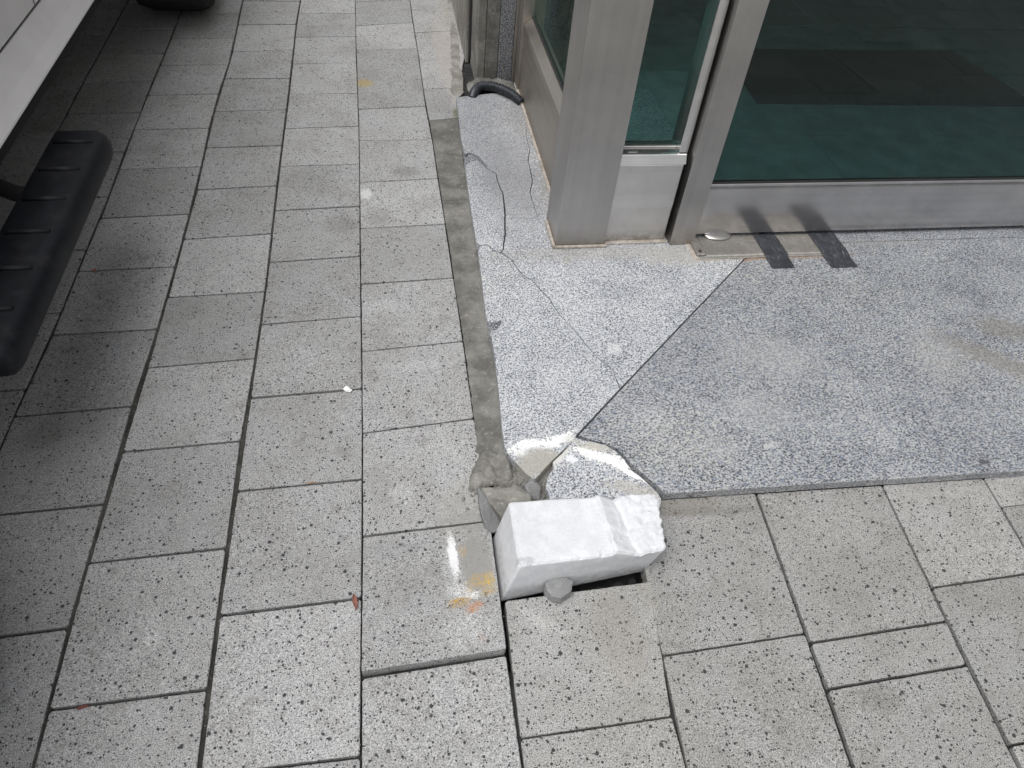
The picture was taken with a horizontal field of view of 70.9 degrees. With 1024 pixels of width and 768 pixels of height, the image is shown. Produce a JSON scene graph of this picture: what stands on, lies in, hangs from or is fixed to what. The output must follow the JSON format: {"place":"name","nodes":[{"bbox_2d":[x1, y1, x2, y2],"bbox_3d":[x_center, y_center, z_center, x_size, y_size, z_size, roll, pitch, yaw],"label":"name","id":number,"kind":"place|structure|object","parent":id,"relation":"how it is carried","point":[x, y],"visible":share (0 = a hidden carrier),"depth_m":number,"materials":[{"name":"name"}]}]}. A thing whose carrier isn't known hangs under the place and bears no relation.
{"place":"outdoors","nodes":[
{"label":"outdoors","id":0,"kind":"place"},
{"bbox_2d":[0,0,1023,767],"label":"pavement","id":1,"kind":"structure","parent":0,"point":[298,136],"depth_m":1.70,"materials":[{"name":"grey stone"}]},
{"bbox_2d":[76,705,88,709],"bbox_3d":[-0.816,0.614,1.367,0.022,0.004,0.007,-3,48,-9],"label":"dry leaf","id":2,"kind":"object","parent":1,"relation":"on","point":[81,707],"visible":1,"depth_m":1.37,"materials":[{"name":"brown plant"}]},
{"bbox_2d":[0,0,214,375],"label":"parked vehicle","id":3,"kind":"object","parent":1,"relation":"on","point":[54,197],"visible":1,"depth_m":1.85,"materials":[{"name":"grey paint"}]},
{"bbox_2d":[343,386,351,392],"bbox_3d":[-0.447,0.015,1.955,0.025,0.008,0.018,29,51,20],"label":"paper scrap","id":4,"kind":"object","parent":1,"relation":"on","point":[347,389],"visible":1,"depth_m":1.95,"materials":[{"name":"white paper"}]},
{"bbox_2d":[352,594,357,609],"bbox_3d":[-0.337,0.467,1.546,0.011,0.008,0.036,-11,49,-15],"label":"dry leaf","id":5,"kind":"object","parent":1,"relation":"on","point":[354,600],"visible":1,"depth_m":1.54,"materials":[{"name":"brown plant"}]},
{"bbox_2d":[477,486,499,532],"bbox_3d":[-0.052,0.297,1.719,0.053,0.032,0.120,-3,48,-9],"label":"stone shard","id":6,"kind":"object","parent":1,"relation":"on","point":[490,520],"visible":0.94,"depth_m":1.71,"materials":[{"name":"grey stone"}]},
{"bbox_2d":[469,450,512,491],"bbox_3d":[-0.056,0.214,1.804,0.116,0.026,0.124,-3,48,-9],"label":"mortar lump","id":7,"kind":"object","parent":1,"relation":"on","point":[489,468],"visible":0.99,"depth_m":1.79,"materials":[{"name":"grey concrete"}]},
{"bbox_2d":[481,486,530,521],"bbox_3d":[-0.011,0.287,1.728,0.119,0.037,0.109,-3,48,-9],"label":"stone chunk","id":8,"kind":"object","parent":1,"relation":"on","point":[500,500],"visible":0.66,"depth_m":1.73,"materials":[{"name":"grey stone"}]},
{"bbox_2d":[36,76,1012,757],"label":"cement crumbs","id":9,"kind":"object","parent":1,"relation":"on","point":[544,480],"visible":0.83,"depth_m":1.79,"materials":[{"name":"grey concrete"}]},
{"bbox_2d":[543,578,572,603],"bbox_3d":[0.104,0.462,1.596,0.065,0.052,0.052,-3,48,-9],"label":"stone piece","id":10,"kind":"object","parent":1,"relation":"on","point":[557,590],"visible":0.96,"depth_m":1.58,"materials":[{"name":"grey stone"}]},
{"bbox_2d":[492,494,665,600],"bbox_3d":[0.154,0.358,1.649,0.384,0.143,0.189,-3,48,-9],"label":"stone block","id":11,"kind":"object","parent":1,"relation":"on","point":[538,545],"depth_m":1.60,"materials":[{"name":"white stone"}]},
{"bbox_2d":[611,582,624,586],"bbox_3d":[0.246,0.482,1.686,0.032,0.050,0.021,-3,48,-9],"label":"rubble stone","id":12,"kind":"object","parent":1,"relation":"on","point":[617,584],"visible":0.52,"depth_m":1.67,"materials":[{"name":"grey stone"}]},
{"bbox_2d":[625,578,635,584],"bbox_3d":[0.279,0.476,1.696,0.024,0.048,0.022,-3,48,-9],"label":"rubble stone","id":13,"kind":"object","parent":1,"relation":"on","point":[632,581],"visible":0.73,"depth_m":1.68,"materials":[{"name":"grey stone"}]},
{"bbox_2d":[448,88,1023,500],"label":"entrance step","id":14,"kind":"object","parent":1,"relation":"on","point":[668,371],"visible":0.91,"depth_m":2.15,"materials":[{"name":"stone"}]},
{"bbox_2d":[523,481,540,499],"bbox_3d":[0.052,0.260,1.774,0.044,0.020,0.055,-3,48,-9],"label":"stone chip","id":15,"kind":"object","parent":14,"relation":"on","point":[533,488],"visible":0.89,"depth_m":1.77,"materials":[{"name":"grey stone"}]},
{"bbox_2d":[545,438,660,507],"bbox_3d":[0.216,0.235,1.804,0.278,0.027,0.244,-3,48,-9],"label":"granite fragment","id":16,"kind":"object","parent":14,"relation":"on","point":[583,469],"visible":0.64,"depth_m":1.79,"materials":[{"name":"grey stone"}]},
{"bbox_2d":[685,234,822,260],"bbox_3d":[0.867,-0.479,2.499,0.536,0.014,0.128,-3,48,-9],"label":"hinge plate","id":17,"kind":"object","parent":14,"relation":"on","point":[748,246],"visible":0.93,"depth_m":2.49,"materials":[{"name":"metal"}]},
{"bbox_2d":[752,233,794,267],"bbox_3d":[0.904,-0.461,2.488,0.087,0.010,0.185,-3,48,-9],"label":"tape strip","id":18,"kind":"object","parent":17,"relation":"attached to","point":[774,250],"visible":1,"depth_m":2.48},
{"bbox_2d":[807,232,857,267],"bbox_3d":[1.121,-0.471,2.519,0.106,0.010,0.194,-3,48,-9],"label":"tape strip","id":19,"kind":"object","parent":14,"relation":"on","point":[833,249],"visible":1,"depth_m":2.51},
{"label":"ground","id":20,"kind":"structure","parent":0,"visible":0},
{"bbox_2d":[447,0,520,96],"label":"building wall","id":21,"kind":"structure","parent":20,"relation":"on","point":[488,32],"depth_m":3.18,"materials":[{"name":"stone"}]},
{"bbox_2d":[468,81,523,104],"bbox_3d":[-0.062,-1.257,3.119,0.248,0.069,0.105,11,47,5],"label":"conduit","id":22,"kind":"object","parent":21,"relation":"attached to","point":[477,88],"visible":0.98,"depth_m":3.10,"materials":[{"name":"black plastic"}]},
{"bbox_2d":[514,0,1023,248],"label":"shopfront","id":23,"kind":"object","parent":21,"relation":"attached to","point":[606,183],"visible":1,"depth_m":2.35,"materials":[{"name":"silver metal"}]},
{"bbox_2d":[519,17,567,186],"bbox_3d":[0.245,-1.769,1.966,0.120,2.450,0.963,-3,48,-9],"label":"window frame","id":24,"kind":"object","parent":23,"relation":"in","point":[545,54],"depth_m":2.77,"materials":[{"name":"silver metal"}]},
{"bbox_2d":[696,176,1023,239],"bbox_3d":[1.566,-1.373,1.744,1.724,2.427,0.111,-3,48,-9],"label":"rail","id":25,"kind":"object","parent":23,"relation":"in","point":[820,204],"depth_m":2.51,"materials":[{"name":"silver metal"}]},
{"bbox_2d":[550,0,1023,179],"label":"shop interior","id":26,"kind":"object","parent":21,"relation":"attached to","point":[789,141],"visible":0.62,"depth_m":3.31,"materials":[{"name":"glass"}]},
{"bbox_2d":[743,49,1023,105],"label":"door mat","id":27,"kind":"object","parent":26,"relation":"in","point":[859,77],"depth_m":3.53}
]}

